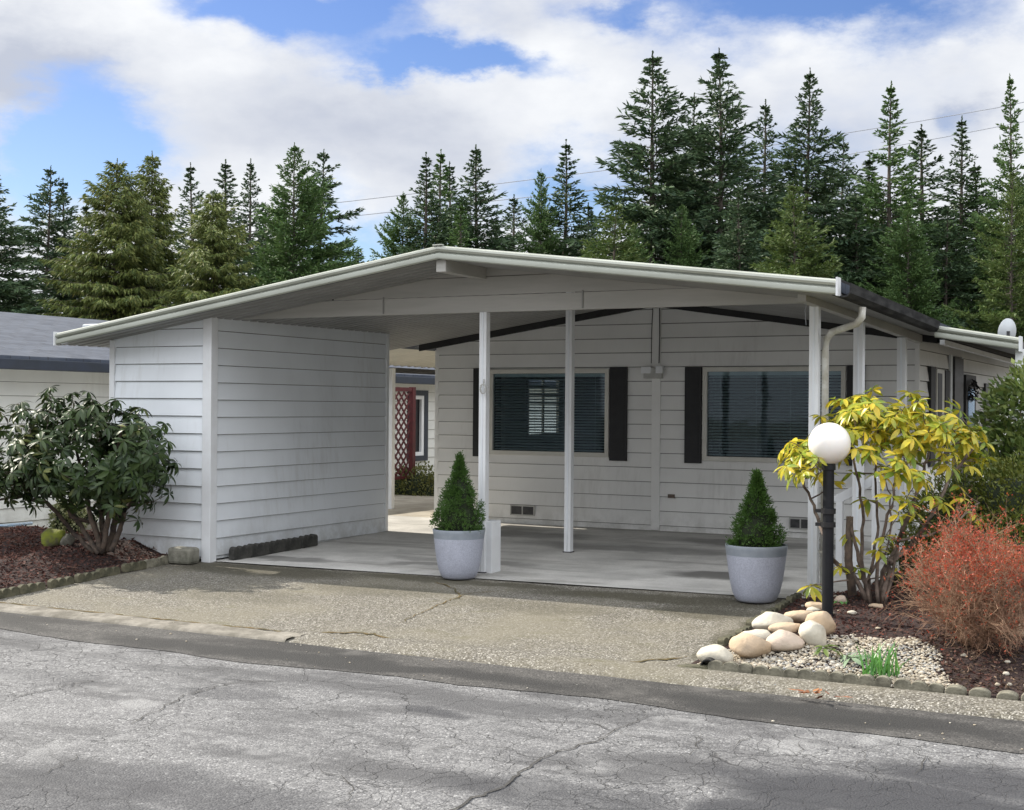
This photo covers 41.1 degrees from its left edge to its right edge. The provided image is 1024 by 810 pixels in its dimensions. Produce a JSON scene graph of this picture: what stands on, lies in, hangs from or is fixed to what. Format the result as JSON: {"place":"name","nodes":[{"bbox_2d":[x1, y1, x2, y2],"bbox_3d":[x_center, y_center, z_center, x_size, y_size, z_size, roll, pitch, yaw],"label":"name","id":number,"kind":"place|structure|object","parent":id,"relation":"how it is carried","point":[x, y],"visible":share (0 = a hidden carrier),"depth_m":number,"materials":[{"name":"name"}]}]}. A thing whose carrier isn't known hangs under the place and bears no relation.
{"place":"outdoors","nodes":[
{"label":"outdoors","id":0,"kind":"place"},
{"bbox_2d":[0,526,165,587],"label":"mulch bed","id":1,"kind":"object","parent":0,"point":[123,543],"visible":0.35,"depth_m":13.44,"materials":[{"name":"wood"}]},
{"bbox_2d":[17,582,45,593],"bbox_3d":[-4.318,1.645,12.262,0.050,0.085,0.294,-3,-2,27],"label":"edging block","id":2,"kind":"object","parent":1,"relation":"on","point":[30,588],"depth_m":12.23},
{"bbox_2d":[41,529,65,546],"bbox_3d":[-4.734,1.386,14.145,0.285,0.213,0.207,0,0,11],"label":"mossy rock","id":3,"kind":"object","parent":1,"relation":"on","point":[51,537],"visible":0.77,"depth_m":14.06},
{"bbox_2d":[47,500,87,533],"bbox_3d":[-4.902,1.310,15.075,0.477,0.582,0.365,0,0,-10],"label":"variegated shrub","id":4,"kind":"object","parent":1,"relation":"on","point":[57,523],"visible":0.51,"depth_m":15.01,"materials":[{"name":"green plant"}]},
{"bbox_2d":[0,385,181,554],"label":"rhododendron","id":5,"kind":"object","parent":1,"relation":"on","point":[119,478],"visible":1,"depth_m":13.31,"materials":[{"name":"green plant"}]},
{"bbox_2d":[121,561,146,572],"bbox_3d":[-3.712,1.583,13.396,0.050,0.085,0.294,-1,0,30],"label":"edging block","id":6,"kind":"object","parent":1,"relation":"on","point":[133,566],"depth_m":13.37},
{"bbox_2d":[168,546,198,564],"bbox_3d":[-3.325,1.522,13.820,0.280,0.165,0.180,0,0,23],"label":"concrete block","id":7,"kind":"object","parent":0,"point":[183,555],"depth_m":13.74,"materials":[{"name":"concrete"}]},
{"bbox_2d":[85,522,633,588],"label":"yard","id":8,"kind":"structure","parent":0,"point":[88,527],"depth_m":13.96,"materials":[{"name":"soil"}]},
{"bbox_2d":[0,175,61,314],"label":"fir tree","id":9,"kind":"object","parent":8,"relation":"on","point":[8,288],"visible":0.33,"depth_m":39.99,"materials":[{"name":"green plant"}]},
{"bbox_2d":[13,165,89,313],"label":"fir tree","id":10,"kind":"object","parent":8,"relation":"on","point":[58,225],"visible":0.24,"depth_m":46.79,"materials":[{"name":"green plant"}]},
{"bbox_2d":[34,178,106,314],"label":"fir tree","id":11,"kind":"object","parent":8,"relation":"on","point":[62,191],"visible":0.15,"depth_m":47.84,"materials":[{"name":"green plant"}]},
{"bbox_2d":[36,158,183,320],"bbox_3d":[-11.382,-2.468,39.720,5.358,9.555,6.549,1,0,-40],"label":"cedar tree","id":12,"kind":"object","parent":8,"relation":"on","point":[110,285],"visible":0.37,"depth_m":39.51,"materials":[{"name":"plant"}]},
{"bbox_2d":[87,151,189,316],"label":"cedar tree","id":13,"kind":"object","parent":8,"relation":"on","point":[161,194],"visible":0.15,"depth_m":41.87,"materials":[{"name":"plant"}]},
{"bbox_2d":[164,162,223,305],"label":"fir tree","id":14,"kind":"object","parent":8,"relation":"on","point":[191,189],"visible":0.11,"depth_m":51.89,"materials":[{"name":"green plant"}]},
{"bbox_2d":[153,190,260,309],"bbox_3d":[-8.417,-1.877,37.667,4.772,8.242,5.834,0,0,14],"label":"cedar tree","id":15,"kind":"object","parent":8,"relation":"on","point":[208,229],"visible":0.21,"depth_m":37.60,"materials":[{"name":"plant"}]},
{"bbox_2d":[181,159,254,269],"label":"fir tree","id":16,"kind":"object","parent":8,"relation":"on","point":[224,177],"visible":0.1,"depth_m":54.86,"materials":[{"name":"green plant"}]},
{"bbox_2d":[230,158,269,288],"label":"fir tree","id":17,"kind":"object","parent":8,"relation":"on","point":[250,193],"visible":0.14,"depth_m":53.94,"materials":[{"name":"green plant"}]},
{"bbox_2d":[232,202,295,289],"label":"fir tree","id":18,"kind":"object","parent":8,"relation":"on","point":[251,270],"visible":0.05,"depth_m":49.87,"materials":[{"name":"green plant"}]},
{"bbox_2d":[0,312,555,527],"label":"neighbour house","id":19,"kind":"structure","parent":8,"relation":"on","point":[34,361],"depth_m":18.26,"materials":[{"name":"paint"}]},
{"bbox_2d":[407,390,427,460],"bbox_3d":[-1.810,0.390,25.849,0.100,1.339,0.690,0,0,28],"label":"window","id":20,"kind":"structure","parent":19,"relation":"in","point":[421,448],"depth_m":25.97,"materials":[{"name":"glass"}]},
{"bbox_2d":[241,142,365,288],"bbox_3d":[-6.065,-2.986,40.111,5.197,9.440,5.692,0,0,16],"label":"fir tree","id":21,"kind":"object","parent":8,"relation":"on","point":[289,237],"visible":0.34,"depth_m":39.60,"materials":[{"name":"green plant"}]},
{"bbox_2d":[254,149,372,287],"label":"fir tree","id":22,"kind":"object","parent":8,"relation":"on","point":[325,156],"visible":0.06,"depth_m":41.91,"materials":[{"name":"green plant"}]},
{"bbox_2d":[369,191,422,260],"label":"fir tree","id":23,"kind":"object","parent":8,"relation":"on","point":[396,230],"visible":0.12,"depth_m":46.92,"materials":[{"name":"green plant"}]},
{"bbox_2d":[388,348,434,508],"bbox_3d":[-0.264,0.398,22.067,1.750,2.488,7.050,0,0,28],"label":"side awning","id":24,"kind":"object","parent":8,"relation":"on","point":[401,357],"visible":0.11,"depth_m":20.45,"materials":[{"name":"white paint"}]},
{"bbox_2d":[394,461,433,495],"bbox_3d":[-1.703,1.536,23.913,1.744,1.147,1.154,0,0,28],"label":"boxwood shrub","id":25,"kind":"object","parent":8,"relation":"on","point":[421,483],"visible":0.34,"depth_m":23.63,"materials":[{"name":"green plant"}]},
{"bbox_2d":[395,149,467,249],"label":"fir tree","id":26,"kind":"object","parent":8,"relation":"on","point":[440,177],"visible":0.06,"depth_m":47.97,"materials":[{"name":"green plant"}]},
{"bbox_2d":[390,152,474,254],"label":"fir tree","id":27,"kind":"object","parent":8,"relation":"on","point":[415,234],"visible":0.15,"depth_m":45.81,"materials":[{"name":"green plant"}]},
{"bbox_2d":[427,161,472,247],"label":"fir tree","id":28,"kind":"object","parent":8,"relation":"on","point":[453,187],"visible":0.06,"depth_m":49.90,"materials":[{"name":"green plant"}]},
{"bbox_2d":[442,203,476,247],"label":"fir tree","id":29,"kind":"object","parent":8,"relation":"on","point":[460,239],"visible":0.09,"depth_m":44.03,"materials":[{"name":"green plant"}]},
{"bbox_2d":[435,144,521,251],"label":"fir tree","id":30,"kind":"object","parent":8,"relation":"on","point":[500,243],"visible":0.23,"depth_m":45.80,"materials":[{"name":"green plant"}]},
{"bbox_2d":[488,194,529,252],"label":"fir tree","id":31,"kind":"object","parent":8,"relation":"on","point":[513,224],"visible":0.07,"depth_m":57.99,"materials":[{"name":"green plant"}]},
{"bbox_2d":[515,172,568,255],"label":"fir tree","id":32,"kind":"object","parent":8,"relation":"on","point":[540,219],"visible":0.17,"depth_m":45.84,"materials":[{"name":"green plant"}]},
{"bbox_2d":[199,515,899,597],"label":"carport slab","id":33,"kind":"structure","parent":8,"relation":"on","point":[657,560],"depth_m":14.10,"materials":[{"name":"concrete"}]},
{"bbox_2d":[229,545,252,559],"bbox_3d":[-2.804,1.521,14.104,0.070,0.130,0.294,3,1,29],"label":"edging block","id":34,"kind":"object","parent":33,"relation":"on","point":[240,552],"depth_m":14.06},
{"bbox_2d":[247,542,268,555],"bbox_3d":[-2.674,1.517,14.348,0.070,0.130,0.294,-1,-2,29],"label":"edging block","id":35,"kind":"object","parent":33,"relation":"on","point":[261,548],"depth_m":14.33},
{"bbox_2d":[298,534,317,547],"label":"edging block","id":36,"kind":"object","parent":33,"relation":"on","point":[310,540],"depth_m":15.09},
{"bbox_2d":[433,527,484,579],"bbox_3d":[-0.490,1.368,12.562,0.485,0.454,0.485,0,0,28],"label":"plant pot","id":37,"kind":"object","parent":33,"relation":"on","point":[458,555],"visible":0.92,"depth_m":12.38,"materials":[{"name":"ceramic"}]},
{"bbox_2d":[429,450,485,533],"bbox_3d":[-0.475,0.828,12.581,0.558,0.835,0.577,0,0,28],"label":"dwarf spruce","id":38,"kind":"object","parent":37,"relation":"on","point":[456,511],"visible":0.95,"depth_m":12.47,"materials":[{"name":"plant"}]},
{"bbox_2d":[53,244,951,593],"bbox_3d":[0.099,0.118,14.721,8.350,3.083,5.270,0,0,28],"label":"carport","id":39,"kind":"object","parent":33,"relation":"on","point":[269,402],"visible":0.9,"depth_m":14.10,"materials":[{"name":"wood"}]},
{"bbox_2d":[834,475,879,573],"bbox_3d":[3.240,1.116,12.854,0.443,0.940,0.070,0,0,28],"label":"white handrail","id":40,"kind":"object","parent":33,"relation":"on","point":[841,497],"visible":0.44,"depth_m":12.88,"materials":[{"name":"paint"}]},
{"bbox_2d":[541,139,613,257],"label":"fir tree","id":41,"kind":"object","parent":8,"relation":"on","point":[578,227],"visible":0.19,"depth_m":46.87,"materials":[{"name":"green plant"}]},
{"bbox_2d":[575,202,615,259],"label":"fir tree","id":42,"kind":"object","parent":8,"relation":"on","point":[590,212],"visible":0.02,"depth_m":51.96,"materials":[{"name":"green plant"}]},
{"bbox_2d":[578,202,650,262],"bbox_3d":[3.239,-2.076,39.959,6.152,7.768,5.448,0,0,25],"label":"fir tree","id":43,"kind":"object","parent":8,"relation":"on","point":[615,238],"visible":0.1,"depth_m":39.88,"materials":[{"name":"green plant"}]},
{"bbox_2d":[618,224,654,262],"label":"fir tree","id":44,"kind":"object","parent":8,"relation":"on","point":[635,237],"visible":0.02,"depth_m":40.86,"materials":[{"name":"green plant"}]},
{"bbox_2d":[562,50,744,270],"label":"fir tree","id":45,"kind":"object","parent":8,"relation":"on","point":[664,142],"visible":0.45,"depth_m":43.47,"materials":[{"name":"green plant"}]},
{"bbox_2d":[652,203,710,267],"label":"fir tree","id":46,"kind":"object","parent":8,"relation":"on","point":[688,248],"visible":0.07,"depth_m":41.83,"materials":[{"name":"green plant"}]},
{"bbox_2d":[621,92,745,264],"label":"fir tree","id":47,"kind":"object","parent":8,"relation":"on","point":[696,102],"visible":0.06,"depth_m":49.84,"materials":[{"name":"green plant"}]},
{"bbox_2d":[402,306,1014,542],"bbox_3d":[3.516,0.143,20.173,7.500,3.050,9.800,0,0,28],"label":"mobile home","id":48,"kind":"object","parent":8,"relation":"on","point":[687,419],"visible":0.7,"depth_m":16.93,"materials":[{"name":"paint"}]},
{"bbox_2d":[525,377,560,437],"bbox_3d":[0.480,0.031,21.155,0.050,0.930,1.140,0,0,28],"label":"window","id":49,"kind":"structure","parent":48,"relation":"in","point":[526,377],"depth_m":21.14,"materials":[{"name":"glass"}]},
{"bbox_2d":[489,369,609,456],"bbox_3d":[0.509,0.096,17.591,1.708,1.110,0.245,0,0,28],"label":"window","id":50,"kind":"structure","parent":48,"relation":"in","point":[495,401],"depth_m":17.58,"materials":[{"name":"glass"}]},
{"bbox_2d":[702,366,846,463],"bbox_3d":[3.127,0.114,16.219,1.734,1.131,0.245,0,0,28],"label":"window","id":51,"kind":"structure","parent":48,"relation":"in","point":[709,373],"depth_m":16.29,"materials":[{"name":"glass"}]},
{"bbox_2d":[935,369,944,463],"bbox_3d":[5.130,0.148,16.365,0.035,1.150,0.473,0,0,28],"label":"window","id":52,"kind":"structure","parent":48,"relation":"in","point":[940,374],"depth_m":16.30,"materials":[{"name":"paint"}]},
{"bbox_2d":[952,357,963,483],"bbox_3d":[5.664,0.514,17.373,0.050,2.230,0.630,0,0,28],"label":"door","id":53,"kind":"structure","parent":48,"relation":"in","point":[958,363],"depth_m":17.31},
{"bbox_2d":[963,375,975,484],"bbox_3d":[6.096,0.344,18.181,0.062,1.480,0.796,0,0,28],"label":"window","id":54,"kind":"structure","parent":48,"relation":"in","point":[969,407],"depth_m":17.97,"materials":[{"name":"glass"}]},
{"bbox_2d":[640,48,798,271],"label":"fir tree","id":55,"kind":"object","parent":8,"relation":"on","point":[727,166],"visible":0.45,"depth_m":43.63,"materials":[{"name":"green plant"}]},
{"bbox_2d":[701,185,778,272],"bbox_3d":[6.691,-2.312,40.127,4.986,8.293,4.820,0,0,1],"label":"fir tree","id":56,"kind":"object","parent":8,"relation":"on","point":[736,262],"visible":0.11,"depth_m":39.88,"materials":[{"name":"green plant"}]},
{"bbox_2d":[736,99,803,216],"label":"fir tree","id":57,"kind":"object","parent":8,"relation":"on","point":[767,110],"visible":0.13,"depth_m":51.97,"materials":[{"name":"green plant"}]},
{"bbox_2d":[748,182,843,278],"bbox_3d":[7.673,-2.196,38.151,4.922,8.070,5.558,1,0,-30],"label":"fir tree","id":58,"kind":"object","parent":8,"relation":"on","point":[782,245],"visible":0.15,"depth_m":37.76,"materials":[{"name":"green plant"}]},
{"bbox_2d":[740,68,890,285],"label":"fir tree","id":59,"kind":"object","parent":8,"relation":"on","point":[817,185],"visible":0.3,"depth_m":44.56,"materials":[{"name":"green plant"}]},
{"bbox_2d":[800,138,884,287],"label":"fir tree","id":60,"kind":"object","parent":8,"relation":"on","point":[837,212],"visible":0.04,"depth_m":47.80,"materials":[{"name":"green plant"}]},
{"bbox_2d":[691,571,1023,700],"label":"mulch bed","id":61,"kind":"object","parent":8,"relation":"on","point":[1019,674],"visible":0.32,"depth_m":9.13,"materials":[{"name":"wood"}]},
{"bbox_2d":[696,644,732,663],"bbox_3d":[1.350,1.665,8.989,0.244,0.165,0.184,0,0,28],"label":"river rock","id":62,"kind":"object","parent":61,"relation":"on","point":[722,654],"visible":0.71,"depth_m":8.93,"materials":[{"name":"stone"}]},
{"bbox_2d":[708,660,752,673],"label":"edging block","id":63,"kind":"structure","parent":61,"relation":"on","point":[729,666],"depth_m":8.76,"materials":[{"name":"concrete"}]},
{"bbox_2d":[729,632,772,658],"bbox_3d":[1.605,1.596,9.081,0.218,0.176,0.319,0,0,53],"label":"river rock","id":64,"kind":"object","parent":61,"relation":"on","point":[745,645],"visible":0.99,"depth_m":8.98,"materials":[{"name":"stone"}]},
{"bbox_2d":[752,612,793,633],"bbox_3d":[1.827,1.525,9.556,0.270,0.158,0.190,0,0,28],"label":"river rock","id":65,"kind":"object","parent":61,"relation":"on","point":[765,620],"visible":0.59,"depth_m":9.51,"materials":[{"name":"stone"}]},
{"bbox_2d":[752,665,797,677],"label":"edging block","id":66,"kind":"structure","parent":61,"relation":"on","point":[791,672],"depth_m":8.63,"materials":[{"name":"concrete"}]},
{"bbox_2d":[768,622,800,632],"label":"river rock","id":67,"kind":"object","parent":61,"relation":"on","point":[789,627],"visible":0.69,"depth_m":9.32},
{"bbox_2d":[766,629,804,651],"bbox_3d":[1.818,1.574,9.091,0.264,0.150,0.196,0,0,28],"label":"river rock","id":68,"kind":"object","parent":61,"relation":"on","point":[783,640],"visible":0.94,"depth_m":9.03,"materials":[{"name":"stone"}]},
{"bbox_2d":[784,610,812,623],"bbox_3d":[2.056,1.519,9.760,0.211,0.105,0.161,0,0,28],"label":"river rock","id":69,"kind":"object","parent":61,"relation":"on","point":[799,616],"visible":0.59,"depth_m":9.71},
{"bbox_2d":[798,620,826,647],"bbox_3d":[2.011,1.540,9.118,0.187,0.192,0.163,0,0,5],"label":"river rock","id":70,"kind":"object","parent":61,"relation":"on","point":[810,632],"visible":0.97,"depth_m":9.06,"materials":[{"name":"stone"}]},
{"bbox_2d":[805,611,835,634],"bbox_3d":[2.099,1.491,9.287,0.150,0.187,0.204,0,0,71],"label":"river rock","id":71,"kind":"object","parent":61,"relation":"on","point":[824,619],"visible":0.56,"depth_m":9.23,"materials":[{"name":"stone"}]},
{"bbox_2d":[798,668,843,682],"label":"edging block","id":72,"kind":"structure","parent":61,"relation":"on","point":[820,675],"depth_m":8.51,"materials":[{"name":"concrete"}]},
{"bbox_2d":[697,633,958,692],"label":"pebble gravel","id":73,"kind":"structure","parent":61,"relation":"on","point":[772,661],"depth_m":8.85,"materials":[{"name":"gravel"}]},
{"bbox_2d":[857,641,908,677],"bbox_3d":[2.324,1.588,8.497,0.348,0.227,0.253,0,0,5],"label":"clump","id":74,"kind":"object","parent":73,"relation":"on","point":[875,664],"visible":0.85,"depth_m":8.50,"materials":[{"name":"green plant"}]},
{"bbox_2d":[808,423,850,616],"bbox_3d":[2.294,0.837,9.878,0.303,1.419,0.303,0,0,28],"label":"lamp post","id":75,"kind":"object","parent":61,"relation":"on","point":[830,443],"visible":0.96,"depth_m":9.84,"materials":[{"name":"metal"}]},
{"bbox_2d":[843,673,891,687],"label":"edging block","id":76,"kind":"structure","parent":61,"relation":"on","point":[871,680],"depth_m":8.38,"materials":[{"name":"concrete"}]},
{"bbox_2d":[773,385,996,604],"bbox_3d":[2.808,0.694,10.410,1.576,1.694,1.923,0,0,28],"label":"yellow rhododendron","id":77,"kind":"object","parent":61,"relation":"on","point":[866,417],"visible":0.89,"depth_m":10.25,"materials":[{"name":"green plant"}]},
{"bbox_2d":[894,678,944,692],"bbox_3d":[2.463,1.716,8.252,0.294,0.095,0.050,2,0,29],"label":"edging block","id":78,"kind":"object","parent":61,"relation":"on","point":[917,685],"depth_m":8.23,"materials":[{"name":"concrete"}]},
{"bbox_2d":[863,489,1023,660],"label":"red twig shrub","id":79,"kind":"object","parent":61,"relation":"on","point":[980,597],"visible":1,"depth_m":8.73,"materials":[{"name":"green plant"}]},
{"bbox_2d":[883,450,1023,593],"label":"spreading yew","id":80,"kind":"object","parent":61,"relation":"on","point":[991,488],"visible":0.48,"depth_m":10.90,"materials":[{"name":"green plant"}]},
{"bbox_2d":[927,633,1023,693],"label":"mulch","id":81,"kind":"object","parent":61,"relation":"on","point":[973,662],"visible":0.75,"depth_m":8.54,"materials":[{"name":"wood"}]},
{"bbox_2d":[821,199,905,303],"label":"fir tree","id":82,"kind":"object","parent":8,"relation":"on","point":[859,260],"visible":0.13,"depth_m":43.83,"materials":[{"name":"green plant"}]},
{"bbox_2d":[843,155,902,269],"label":"fir tree","id":83,"kind":"object","parent":8,"relation":"on","point":[868,163],"visible":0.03,"depth_m":49.97,"materials":[{"name":"green plant"}]},
{"bbox_2d":[839,80,962,316],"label":"fir tree","id":84,"kind":"object","parent":8,"relation":"on","point":[875,203],"visible":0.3,"depth_m":44.81,"materials":[{"name":"green plant"}]},
{"bbox_2d":[855,202,960,326],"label":"fir tree","id":85,"kind":"object","parent":8,"relation":"on","point":[916,273],"visible":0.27,"depth_m":41.75,"materials":[{"name":"green plant"}]},
{"bbox_2d":[872,124,986,310],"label":"fir tree","id":86,"kind":"object","parent":8,"relation":"on","point":[920,137],"visible":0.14,"depth_m":47.90,"materials":[{"name":"green plant"}]},
{"bbox_2d":[906,206,993,332],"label":"fir tree","id":87,"kind":"object","parent":8,"relation":"on","point":[961,272],"visible":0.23,"depth_m":42.81,"materials":[{"name":"green plant"}]},
{"bbox_2d":[912,115,1014,321],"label":"fir tree","id":88,"kind":"object","parent":8,"relation":"on","point":[961,182],"visible":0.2,"depth_m":45.95,"materials":[{"name":"green plant"}]},
{"bbox_2d":[934,326,1023,453],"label":"patio cover","id":89,"kind":"object","parent":8,"relation":"on","point":[1011,345],"visible":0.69,"depth_m":13.57,"materials":[{"name":"metal"}]},
{"bbox_2d":[998,318,1015,336],"bbox_3d":[5.070,-0.752,14.017,0.151,0.280,0.215,0,0,39],"label":"satellite dish","id":90,"kind":"object","parent":89,"relation":"on","point":[1007,326],"visible":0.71,"depth_m":14.02,"materials":[{"name":"paint"}]},
{"bbox_2d":[936,161,1023,320],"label":"fir tree","id":91,"kind":"object","parent":8,"relation":"on","point":[975,182],"visible":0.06,"depth_m":45.83,"materials":[{"name":"green plant"}]},
{"bbox_2d":[941,170,1023,341],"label":"fir tree","id":92,"kind":"object","parent":8,"relation":"on","point":[991,266],"visible":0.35,"depth_m":37.98,"materials":[{"name":"green plant"}]},
{"bbox_2d":[949,73,1023,335],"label":"fir tree","id":93,"kind":"object","parent":8,"relation":"on","point":[995,202],"visible":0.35,"depth_m":42.89,"materials":[{"name":"green plant"}]},
{"bbox_2d":[964,358,1023,478],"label":"camellia shrub","id":94,"kind":"object","parent":8,"relation":"on","point":[1011,441],"visible":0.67,"depth_m":12.52,"materials":[{"name":"green plant"}]},
{"bbox_2d":[0,560,785,665],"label":"driveway","id":95,"kind":"structure","parent":0,"point":[623,624],"depth_m":11.18,"materials":[{"name":"concrete"}]},
{"bbox_2d":[47,576,73,588],"bbox_3d":[-4.152,1.631,12.551,0.050,0.085,0.294,1,1,26],"label":"edging block","id":96,"kind":"object","parent":95,"relation":"on","point":[59,582],"depth_m":12.52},
{"bbox_2d":[74,571,99,582],"bbox_3d":[-3.997,1.617,12.835,0.050,0.085,0.294,3,0,25],"label":"edging block","id":97,"kind":"object","parent":95,"relation":"on","point":[84,577],"depth_m":12.79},
{"bbox_2d":[725,543,787,602],"bbox_3d":[1.985,1.364,11.094,0.505,0.461,0.505,0,0,28],"label":"plant pot","id":98,"kind":"object","parent":95,"relation":"on","point":[756,574],"visible":0.93,"depth_m":10.91,"materials":[{"name":"ceramic"}]},
{"bbox_2d":[725,467,788,546],"bbox_3d":[2.010,0.876,11.102,0.504,0.747,0.522,0,0,28],"label":"dwarf spruce","id":99,"kind":"object","parent":98,"relation":"on","point":[754,524],"visible":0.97,"depth_m":11.02,"materials":[{"name":"plant"}]},
{"bbox_2d":[388,495,433,517],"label":"path","id":100,"kind":"structure","parent":0,"point":[414,505],"depth_m":20.97,"materials":[{"name":"concrete"}]},
{"bbox_2d":[395,387,415,479],"bbox_3d":[-1.925,0.623,23.477,0.080,1.876,0.880,0,0,28],"label":"lattice screen","id":101,"kind":"object","parent":100,"relation":"on","point":[411,423],"visible":0.6,"depth_m":23.64,"materials":[{"name":"red paint"}]},
{"bbox_2d":[0,629,1023,809],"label":"road","id":102,"kind":"structure","parent":0,"point":[264,743],"depth_m":6.84,"materials":[{"name":"asphalt"}]},
{"bbox_2d":[0,603,303,641],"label":"kerb","id":103,"kind":"structure","parent":102,"relation":"on","point":[214,629],"depth_m":10.62,"materials":[{"name":"concrete"}]},
{"bbox_2d":[0,612,1023,753],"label":"gutter strip","id":104,"kind":"object","parent":102,"relation":"on","point":[1006,735],"visible":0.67,"depth_m":8.49,"materials":[{"name":"concrete"}]},
{"bbox_2d":[281,629,1023,720],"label":"kerb","id":105,"kind":"structure","parent":104,"relation":"on","point":[931,701],"depth_m":8.60,"materials":[{"name":"concrete"}]},
{"bbox_2d":[449,736,607,809],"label":"road crack","id":106,"kind":"object","parent":102,"relation":"on","point":[485,793],"visible":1,"depth_m":6.29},
{"bbox_2d":[0,0,1023,312],"label":"sky","id":107,"kind":"structure","parent":0,"point":[378,86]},
{"bbox_2d":[235,102,1023,213],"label":"power line","id":108,"kind":"object","parent":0,"point":[619,168],"visible":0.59,"depth_m":75.01,"materials":[{"name":"metal"}]},
{"bbox_2d":[242,121,1023,224],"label":"power line","id":109,"kind":"object","parent":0,"point":[724,173],"visible":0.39,"depth_m":75.01,"materials":[{"name":"metal"}]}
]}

